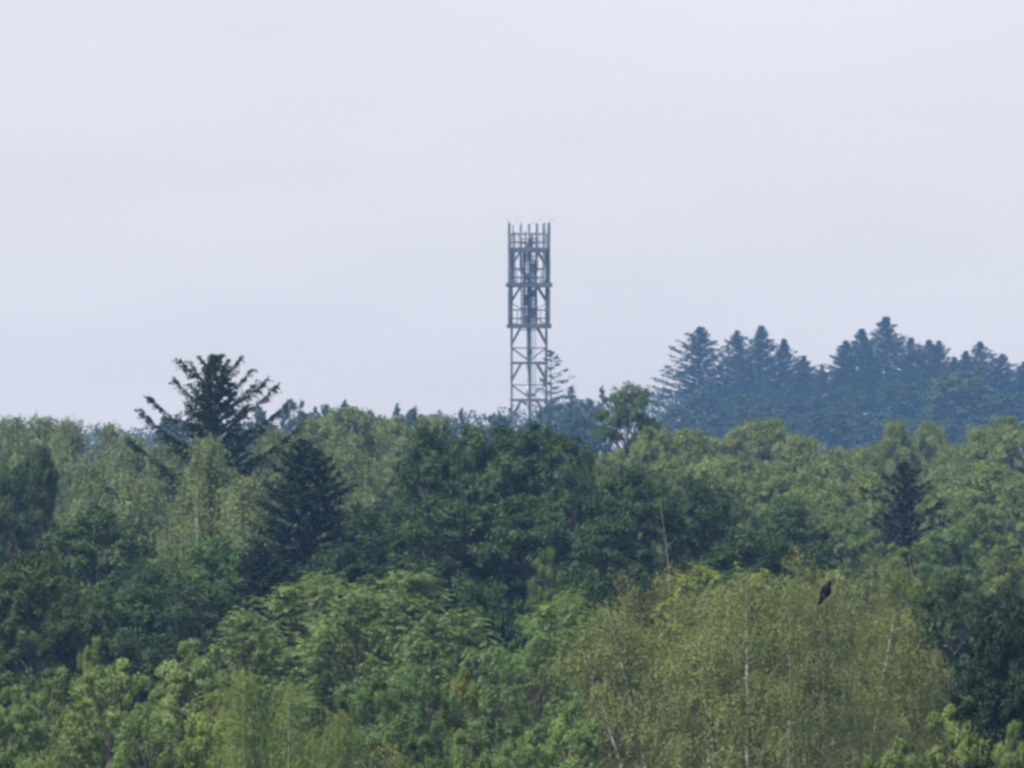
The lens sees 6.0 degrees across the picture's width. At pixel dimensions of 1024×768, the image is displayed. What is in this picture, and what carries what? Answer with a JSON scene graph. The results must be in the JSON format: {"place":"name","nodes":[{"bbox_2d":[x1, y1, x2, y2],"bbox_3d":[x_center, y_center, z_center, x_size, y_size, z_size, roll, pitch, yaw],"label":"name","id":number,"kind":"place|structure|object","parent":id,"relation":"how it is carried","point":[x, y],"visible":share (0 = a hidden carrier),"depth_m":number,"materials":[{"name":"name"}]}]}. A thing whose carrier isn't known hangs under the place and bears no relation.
{"place":"outdoors","nodes":[
{"label":"outdoors","id":0,"kind":"place"},
{"bbox_2d":[0,0,1023,474],"label":"sky","id":1,"kind":"structure","parent":0,"point":[321,194],"materials":[{"name":"white"}]},
{"bbox_2d":[25,450,1023,765],"bbox_3d":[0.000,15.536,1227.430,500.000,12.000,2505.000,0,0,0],"label":"ground","id":2,"kind":"structure","parent":0,"point":[639,624],"depth_m":654.35,"materials":[{"name":"green plant"}]},
{"bbox_2d":[0,463,41,671],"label":"oak tree","id":3,"kind":"object","parent":2,"relation":"on","point":[21,503],"visible":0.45,"depth_m":419.48,"materials":[{"name":"green plant"}]},
{"bbox_2d":[0,684,46,767],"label":"leafy tree","id":4,"kind":"object","parent":2,"relation":"on","point":[8,731],"visible":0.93,"depth_m":227.82,"materials":[{"name":"green plant"}]},
{"bbox_2d":[0,413,68,589],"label":"birch tree","id":5,"kind":"object","parent":2,"relation":"on","point":[3,446],"visible":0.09,"depth_m":539.65,"materials":[{"name":"green plant"}]},
{"bbox_2d":[13,441,60,670],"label":"oak tree","id":6,"kind":"object","parent":2,"relation":"on","point":[37,478],"visible":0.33,"depth_m":429.77,"materials":[{"name":"green plant"}]},
{"bbox_2d":[0,547,90,752],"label":"oak tree","id":7,"kind":"object","parent":2,"relation":"on","point":[28,576],"visible":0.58,"depth_m":329.19,"materials":[{"name":"green plant"}]},
{"bbox_2d":[1,666,101,766],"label":"leafy tree","id":8,"kind":"object","parent":2,"relation":"on","point":[51,688],"visible":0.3,"depth_m":234.82,"materials":[{"name":"green plant"}]},
{"bbox_2d":[16,713,105,767],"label":"leafy tree","id":9,"kind":"object","parent":2,"relation":"on","point":[55,759],"visible":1,"depth_m":211.68,"materials":[{"name":"green plant"}]},
{"bbox_2d":[39,413,96,562],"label":"birch tree","id":10,"kind":"object","parent":2,"relation":"on","point":[69,449],"visible":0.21,"depth_m":549.50,"materials":[{"name":"green plant"}]},
{"bbox_2d":[30,590,135,764],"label":"oak tree","id":11,"kind":"object","parent":2,"relation":"on","point":[60,641],"visible":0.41,"depth_m":319.56,"materials":[{"name":"green plant"}]},
{"bbox_2d":[25,505,161,702],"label":"oak tree","id":12,"kind":"object","parent":2,"relation":"on","point":[62,539],"visible":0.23,"depth_m":379.29,"materials":[{"name":"green plant"}]},
{"bbox_2d":[43,458,145,602],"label":"birch tree","id":13,"kind":"object","parent":2,"relation":"on","point":[103,498],"visible":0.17,"depth_m":469.41,"materials":[{"name":"green plant"}]},
{"bbox_2d":[58,656,168,767],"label":"leafy tree","id":14,"kind":"object","parent":2,"relation":"on","point":[119,681],"visible":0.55,"depth_m":231.70,"materials":[{"name":"green plant"}]},
{"bbox_2d":[89,430,160,500],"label":"birch tree","id":15,"kind":"object","parent":2,"relation":"on","point":[125,458],"visible":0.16,"depth_m":519.49,"materials":[{"name":"green plant"}]},
{"bbox_2d":[69,583,182,753],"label":"oak tree","id":16,"kind":"object","parent":2,"relation":"on","point":[132,616],"visible":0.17,"depth_m":329.21,"materials":[{"name":"green plant"}]},
{"bbox_2d":[87,472,177,611],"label":"birch tree","id":17,"kind":"object","parent":2,"relation":"on","point":[141,505],"visible":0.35,"depth_m":429.50,"materials":[{"name":"green plant"}]},
{"bbox_2d":[104,700,205,767],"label":"leafy tree","id":18,"kind":"object","parent":2,"relation":"on","point":[156,729],"visible":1,"depth_m":214.90,"materials":[{"name":"green plant"}]},
{"bbox_2d":[114,558,204,693],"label":"oak tree","id":19,"kind":"object","parent":2,"relation":"on","point":[147,575],"visible":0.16,"depth_m":369.36,"materials":[{"name":"green plant"}]},
{"bbox_2d":[140,637,230,767],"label":"leafy tree","id":20,"kind":"object","parent":2,"relation":"on","point":[178,679],"visible":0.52,"depth_m":239.54,"materials":[{"name":"green plant"}]},
{"bbox_2d":[150,476,229,631],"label":"birch tree","id":21,"kind":"object","parent":2,"relation":"on","point":[168,542],"visible":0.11,"depth_m":399.65,"materials":[{"name":"green plant"}]},
{"bbox_2d":[132,578,257,753],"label":"oak tree","id":22,"kind":"object","parent":2,"relation":"on","point":[189,615],"visible":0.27,"depth_m":324.40,"materials":[{"name":"green plant"}]},
{"bbox_2d":[163,428,244,628],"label":"birch tree","id":23,"kind":"object","parent":2,"relation":"on","point":[211,461],"visible":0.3,"depth_m":399.61,"materials":[{"name":"green plant"}]},
{"bbox_2d":[177,689,245,767],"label":"leafy tree","id":24,"kind":"object","parent":2,"relation":"on","point":[207,735],"visible":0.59,"depth_m":219.66,"materials":[{"name":"green plant"}]},
{"bbox_2d":[179,534,253,662],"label":"oak tree","id":25,"kind":"object","parent":2,"relation":"on","point":[209,560],"visible":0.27,"depth_m":374.39,"materials":[{"name":"green plant"}]},
{"bbox_2d":[90,353,346,578],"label":"spruce tree","id":26,"kind":"object","parent":2,"relation":"on","point":[205,402],"visible":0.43,"depth_m":439.55,"materials":[{"name":"green plant"}]},
{"bbox_2d":[195,662,296,767],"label":"birch tree","id":27,"kind":"object","parent":2,"relation":"on","point":[233,731],"visible":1,"depth_m":204.85,"materials":[{"name":"green plant"}]},
{"bbox_2d":[190,468,301,636],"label":"birch tree","id":28,"kind":"object","parent":2,"relation":"on","point":[242,505],"visible":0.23,"depth_m":389.44,"materials":[{"name":"green plant"}]},
{"bbox_2d":[195,601,310,767],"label":"feathery tree","id":29,"kind":"object","parent":2,"relation":"on","point":[267,662],"visible":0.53,"depth_m":261.75,"materials":[{"name":"green plant"}]},
{"bbox_2d":[205,544,328,765],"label":"spruce tree","id":30,"kind":"object","parent":2,"relation":"on","point":[262,571],"visible":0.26,"depth_m":349.62,"materials":[{"name":"green plant"}]},
{"bbox_2d":[250,671,334,767],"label":"birch tree","id":31,"kind":"object","parent":2,"relation":"on","point":[283,707],"visible":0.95,"depth_m":207.84,"materials":[{"name":"green plant"}]},
{"bbox_2d":[232,437,378,758],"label":"spruce tree","id":32,"kind":"object","parent":2,"relation":"on","point":[313,503],"visible":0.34,"depth_m":384.44,"materials":[{"name":"green plant"}]},
{"bbox_2d":[221,570,408,767],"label":"feathery tree","id":33,"kind":"object","parent":2,"relation":"on","point":[278,605],"visible":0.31,"depth_m":274.54,"materials":[{"name":"green plant"}]},
{"bbox_2d":[278,541,396,713],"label":"oak tree","id":34,"kind":"object","parent":2,"relation":"on","point":[350,569],"visible":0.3,"depth_m":364.58,"materials":[{"name":"green plant"}]},
{"bbox_2d":[300,705,375,767],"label":"birch tree","id":35,"kind":"object","parent":2,"relation":"on","point":[335,735],"visible":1,"depth_m":205.90,"materials":[{"name":"green plant"}]},
{"bbox_2d":[281,578,427,767],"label":"feathery tree","id":36,"kind":"object","parent":2,"relation":"on","point":[320,644],"visible":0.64,"depth_m":269.57,"materials":[{"name":"green plant"}]},
{"bbox_2d":[287,445,426,560],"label":"pale tree","id":37,"kind":"object","parent":2,"relation":"on","point":[346,460],"visible":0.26,"depth_m":559.16,"materials":[{"name":"green plant"}]},
{"bbox_2d":[313,405,400,517],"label":"pale tree","id":38,"kind":"object","parent":2,"relation":"on","point":[363,436],"visible":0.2,"depth_m":639.17,"materials":[{"name":"green plant"}]},
{"bbox_2d":[324,672,413,767],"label":"leafy tree","id":39,"kind":"object","parent":2,"relation":"on","point":[361,701],"visible":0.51,"depth_m":224.76,"materials":[{"name":"green plant"}]},
{"bbox_2d":[330,500,422,690],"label":"oak tree","id":40,"kind":"object","parent":2,"relation":"on","point":[364,522],"visible":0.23,"depth_m":384.31,"materials":[{"name":"green plant"}]},
{"bbox_2d":[352,712,442,767],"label":"leafy tree","id":41,"kind":"object","parent":2,"relation":"on","point":[410,743],"visible":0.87,"depth_m":214.82,"materials":[{"name":"green plant"}]},
{"bbox_2d":[319,562,504,758],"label":"feathery tree","id":42,"kind":"object","parent":2,"relation":"on","point":[415,602],"visible":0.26,"depth_m":277.69,"materials":[{"name":"green plant"}]},
{"bbox_2d":[378,662,469,767],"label":"leafy tree","id":43,"kind":"object","parent":2,"relation":"on","point":[450,704],"visible":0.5,"depth_m":227.84,"materials":[{"name":"green plant"}]},
{"bbox_2d":[371,603,485,759],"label":"feathery tree","id":44,"kind":"object","parent":2,"relation":"on","point":[431,646],"visible":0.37,"depth_m":261.76,"materials":[{"name":"green plant"}]},
{"bbox_2d":[380,420,486,666],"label":"oak tree","id":45,"kind":"object","parent":2,"relation":"on","point":[413,473],"visible":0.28,"depth_m":409.54,"materials":[{"name":"green plant"}]},
{"bbox_2d":[371,493,514,712],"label":"oak tree","id":46,"kind":"object","parent":2,"relation":"on","point":[442,562],"visible":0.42,"depth_m":369.12,"materials":[{"name":"green plant"}]},
{"bbox_2d":[442,718,507,767],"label":"leafy tree","id":47,"kind":"object","parent":2,"relation":"on","point":[459,754],"visible":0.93,"depth_m":214.98,"materials":[{"name":"green plant"}]},
{"bbox_2d":[427,578,529,767],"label":"oak tree","id":48,"kind":"object","parent":2,"relation":"on","point":[471,594],"visible":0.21,"depth_m":299.68,"materials":[{"name":"green plant"}]},
{"bbox_2d":[422,421,535,639],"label":"oak tree","id":49,"kind":"object","parent":2,"relation":"on","point":[481,455],"visible":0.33,"depth_m":413.87,"materials":[{"name":"green plant"}]},
{"bbox_2d":[452,642,536,767],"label":"tree","id":50,"kind":"object","parent":2,"relation":"on","point":[499,736],"visible":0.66,"depth_m":244.73,"materials":[{"name":"green plant"}]},
{"bbox_2d":[0,365,1019,473],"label":"distant wood","id":51,"kind":"object","parent":2,"relation":"on","point":[652,411],"visible":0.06,"depth_m":2177.94,"materials":[{"name":"green plant"}]},
{"bbox_2d":[491,728,549,767],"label":"leafy tree","id":52,"kind":"object","parent":2,"relation":"on","point":[526,755],"visible":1,"depth_m":207.84,"materials":[{"name":"green plant"}]},
{"bbox_2d":[452,492,594,696],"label":"oak tree","id":53,"kind":"object","parent":2,"relation":"on","point":[516,533],"visible":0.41,"depth_m":369.16,"materials":[{"name":"green plant"}]},
{"bbox_2d":[506,215,556,437],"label":"lattice mast","id":54,"kind":"object","parent":2,"relation":"on","point":[531,318],"visible":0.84,"depth_m":1399.11,"materials":[{"name":"metal"}]},
{"bbox_2d":[485,621,585,767],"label":"feathery tree","id":55,"kind":"object","parent":2,"relation":"on","point":[538,707],"visible":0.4,"depth_m":254.78,"materials":[{"name":"green plant"}]},
{"bbox_2d":[492,420,607,638],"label":"oak tree","id":56,"kind":"object","parent":2,"relation":"on","point":[552,450],"visible":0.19,"depth_m":409.32,"materials":[{"name":"green plant"}]},
{"bbox_2d":[519,545,582,750],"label":"leafy tree","id":57,"kind":"object","parent":2,"relation":"on","point":[555,576],"visible":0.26,"depth_m":319.81,"materials":[{"name":"green plant"}]},
{"bbox_2d":[508,590,625,762],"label":"feathery tree","id":58,"kind":"object","parent":2,"relation":"on","point":[537,621],"visible":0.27,"depth_m":269.74,"materials":[{"name":"green plant"}]},
{"bbox_2d":[533,462,608,617],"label":"oak tree","id":59,"kind":"object","parent":2,"relation":"on","point":[567,502],"visible":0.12,"depth_m":394.66,"materials":[{"name":"green plant"}]},
{"bbox_2d":[536,697,609,767],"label":"leafy tree","id":60,"kind":"object","parent":2,"relation":"on","point":[581,732],"visible":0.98,"depth_m":217.65,"materials":[{"name":"green plant"}]},
{"bbox_2d":[541,576,632,759],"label":"oak tree","id":61,"kind":"object","parent":2,"relation":"on","point":[600,595],"visible":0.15,"depth_m":309.63,"materials":[{"name":"green plant"}]},
{"bbox_2d":[558,601,654,767],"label":"feathery tree","id":62,"kind":"object","parent":2,"relation":"on","point":[596,677],"visible":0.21,"depth_m":261.77,"materials":[{"name":"green plant"}]},
{"bbox_2d":[554,513,670,722],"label":"oak tree","id":63,"kind":"object","parent":2,"relation":"on","point":[595,545],"visible":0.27,"depth_m":359.39,"materials":[{"name":"green plant"}]},
{"bbox_2d":[526,597,734,767],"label":"birch tree","id":64,"kind":"object","parent":2,"relation":"on","point":[623,709],"visible":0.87,"depth_m":243.66,"materials":[{"name":"green plant"}]},
{"bbox_2d":[589,380,671,499],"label":"leafy tree","id":65,"kind":"object","parent":2,"relation":"on","point":[639,399],"visible":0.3,"depth_m":619.24,"materials":[{"name":"green plant"}]},
{"bbox_2d":[578,464,697,758],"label":"oak tree","id":66,"kind":"object","parent":2,"relation":"on","point":[642,511],"visible":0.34,"depth_m":394.56,"materials":[{"name":"green plant"}]},
{"bbox_2d":[618,424,682,584],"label":"leafy tree","id":67,"kind":"object","parent":2,"relation":"on","point":[639,453],"visible":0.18,"depth_m":609.33,"materials":[{"name":"green plant"}]},
{"bbox_2d":[639,455,701,585],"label":"leafy tree","id":68,"kind":"object","parent":2,"relation":"on","point":[672,473],"visible":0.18,"depth_m":559.18,"materials":[{"name":"green plant"}]},
{"bbox_2d":[636,562,743,767],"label":"feathery tree","id":69,"kind":"object","parent":2,"relation":"on","point":[681,580],"visible":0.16,"depth_m":274.69,"materials":[{"name":"green plant"}]},
{"bbox_2d":[641,326,749,415],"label":"conifer","id":70,"kind":"object","parent":2,"relation":"on","point":[698,348],"visible":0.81,"depth_m":1848.97,"materials":[{"name":"green plant"}]},
{"bbox_2d":[661,473,745,676],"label":"oak tree","id":71,"kind":"object","parent":2,"relation":"on","point":[715,508],"visible":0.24,"depth_m":399.37,"materials":[{"name":"green plant"}]},
{"bbox_2d":[632,581,793,767],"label":"birch tree","id":72,"kind":"object","parent":2,"relation":"on","point":[704,609],"visible":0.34,"depth_m":251.78,"materials":[{"name":"green plant"}]},
{"bbox_2d":[659,454,768,573],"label":"pale tree","id":73,"kind":"object","parent":2,"relation":"on","point":[722,469],"visible":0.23,"depth_m":569.11,"materials":[{"name":"green plant"}]},
{"bbox_2d":[703,330,779,425],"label":"conifer","id":74,"kind":"object","parent":2,"relation":"on","point":[736,341],"visible":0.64,"depth_m":1873.99,"materials":[{"name":"green plant"}]},
{"bbox_2d":[638,568,849,767],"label":"birch tree","id":75,"kind":"object","parent":2,"relation":"on","point":[715,674],"visible":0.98,"depth_m":241.72,"materials":[{"name":"green plant"}]},
{"bbox_2d":[681,528,815,724],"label":"oak tree","id":76,"kind":"object","parent":2,"relation":"on","point":[722,559],"visible":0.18,"depth_m":359.37,"materials":[{"name":"green plant"}]},
{"bbox_2d":[723,416,798,505],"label":"leafy tree","id":77,"kind":"object","parent":2,"relation":"on","point":[761,436],"visible":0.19,"depth_m":659.02,"materials":[{"name":"green plant"}]},
{"bbox_2d":[733,459,813,560],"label":"leafy tree","id":78,"kind":"object","parent":2,"relation":"on","point":[762,489],"visible":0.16,"depth_m":559.27,"materials":[{"name":"green plant"}]},
{"bbox_2d":[728,338,832,413],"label":"conifer","id":79,"kind":"object","parent":2,"relation":"on","point":[783,346],"visible":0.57,"depth_m":1861.23,"materials":[{"name":"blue plant"}]},
{"bbox_2d":[697,572,884,767],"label":"birch tree","id":80,"kind":"object","parent":2,"relation":"on","point":[796,611],"visible":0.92,"depth_m":240.71,"materials":[{"name":"green plant"}]},
{"bbox_2d":[755,499,845,690],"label":"oak tree","id":81,"kind":"object","parent":2,"relation":"on","point":[803,534],"visible":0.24,"depth_m":439.33,"materials":[{"name":"green plant"}]},
{"bbox_2d":[761,433,841,559],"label":"pale tree","id":82,"kind":"object","parent":2,"relation":"on","point":[798,451],"visible":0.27,"depth_m":649.29,"materials":[{"name":"green plant"}]},
{"bbox_2d":[746,590,903,767],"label":"birch tree","id":83,"kind":"object","parent":2,"relation":"on","point":[835,621],"visible":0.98,"depth_m":239.78,"materials":[{"name":"green plant"}]},
{"bbox_2d":[798,408,862,457],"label":"tree","id":84,"kind":"object","parent":2,"relation":"on","point":[829,429],"visible":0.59,"depth_m":1634.67,"materials":[{"name":"green plant"}]},
{"bbox_2d":[784,475,882,626],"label":"pale tree","id":85,"kind":"object","parent":2,"relation":"on","point":[827,495],"visible":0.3,"depth_m":539.16,"materials":[{"name":"green plant"}]},
{"bbox_2d":[805,511,868,672],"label":"leafy tree","id":86,"kind":"object","parent":2,"relation":"on","point":[846,532],"visible":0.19,"depth_m":449.28,"materials":[{"name":"green plant"}]},
{"bbox_2d":[760,564,921,767],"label":"birch tree","id":87,"kind":"object","parent":2,"relation":"on","point":[834,586],"visible":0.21,"depth_m":255.79,"materials":[{"name":"green plant"}]},
{"bbox_2d":[794,444,888,560],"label":"pale tree","id":88,"kind":"object","parent":2,"relation":"on","point":[832,461],"visible":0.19,"depth_m":639.29,"materials":[{"name":"green plant"}]},
{"bbox_2d":[799,340,893,412],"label":"conifer","id":89,"kind":"object","parent":2,"relation":"on","point":[848,363],"visible":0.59,"depth_m":1874.28,"materials":[{"name":"green plant"}]},
{"bbox_2d":[834,528,907,766],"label":"leafy tree","id":90,"kind":"object","parent":2,"relation":"on","point":[887,550],"visible":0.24,"depth_m":419.64,"materials":[{"name":"green plant"}]},
{"bbox_2d":[769,603,973,767],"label":"birch tree","id":91,"kind":"object","parent":2,"relation":"on","point":[917,671],"visible":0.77,"depth_m":242.76,"materials":[{"name":"green plant"}]},
{"bbox_2d":[842,470,914,672],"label":"pale tree","id":92,"kind":"object","parent":2,"relation":"on","point":[873,483],"visible":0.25,"depth_m":559.24,"materials":[{"name":"green plant"}]},
{"bbox_2d":[815,460,970,630],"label":"spruce tree","id":93,"kind":"object","parent":2,"relation":"on","point":[906,504],"visible":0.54,"depth_m":439.69,"materials":[{"name":"green plant"}]},
{"bbox_2d":[873,419,927,541],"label":"pale tree","id":94,"kind":"object","parent":2,"relation":"on","point":[901,434],"visible":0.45,"depth_m":679.51,"materials":[{"name":"green plant"}]},
{"bbox_2d":[869,539,959,710],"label":"leafy tree","id":95,"kind":"object","parent":2,"relation":"on","point":[899,558],"visible":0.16,"depth_m":411.75,"materials":[{"name":"green plant"}]},
{"bbox_2d":[895,571,997,767],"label":"oak tree","id":96,"kind":"object","parent":2,"relation":"on","point":[948,587],"visible":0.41,"depth_m":299.67,"materials":[{"name":"green plant"}]},
{"bbox_2d":[907,521,988,681],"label":"leafy tree","id":97,"kind":"object","parent":2,"relation":"on","point":[952,538],"visible":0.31,"depth_m":429.53,"materials":[{"name":"green plant"}]},
{"bbox_2d":[907,370,1001,443],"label":"tree","id":98,"kind":"object","parent":2,"relation":"on","point":[963,407],"visible":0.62,"depth_m":1696.59,"materials":[{"name":"green plant"}]},
{"bbox_2d":[925,692,1003,767],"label":"leafy tree","id":99,"kind":"object","parent":2,"relation":"on","point":[959,756],"visible":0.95,"depth_m":214.65,"materials":[{"name":"green plant"}]},
{"bbox_2d":[934,459,1023,592],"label":"pale tree","id":100,"kind":"object","parent":2,"relation":"on","point":[989,478],"visible":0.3,"depth_m":549.27,"materials":[{"name":"green plant"}]},
{"bbox_2d":[947,606,1023,767],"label":"oak tree","id":101,"kind":"object","parent":2,"relation":"on","point":[996,660],"visible":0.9,"depth_m":214.53,"materials":[{"name":"green plant"}]},
{"bbox_2d":[947,502,1023,644],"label":"leafy tree","id":102,"kind":"object","parent":2,"relation":"on","point":[976,522],"visible":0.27,"depth_m":459.46,"materials":[{"name":"green plant"}]},
{"bbox_2d":[953,583,1023,756],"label":"oak tree","id":103,"kind":"object","parent":2,"relation":"on","point":[1017,603],"visible":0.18,"depth_m":289.88,"materials":[{"name":"green plant"}]},
{"bbox_2d":[963,414,1023,508],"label":"leafy tree","id":104,"kind":"object","parent":2,"relation":"on","point":[1009,434],"visible":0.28,"depth_m":639.36,"materials":[{"name":"green plant"}]},
{"bbox_2d":[965,540,1023,690],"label":"leafy tree","id":105,"kind":"object","parent":2,"relation":"on","point":[999,571],"visible":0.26,"depth_m":399.46,"materials":[{"name":"green plant"}]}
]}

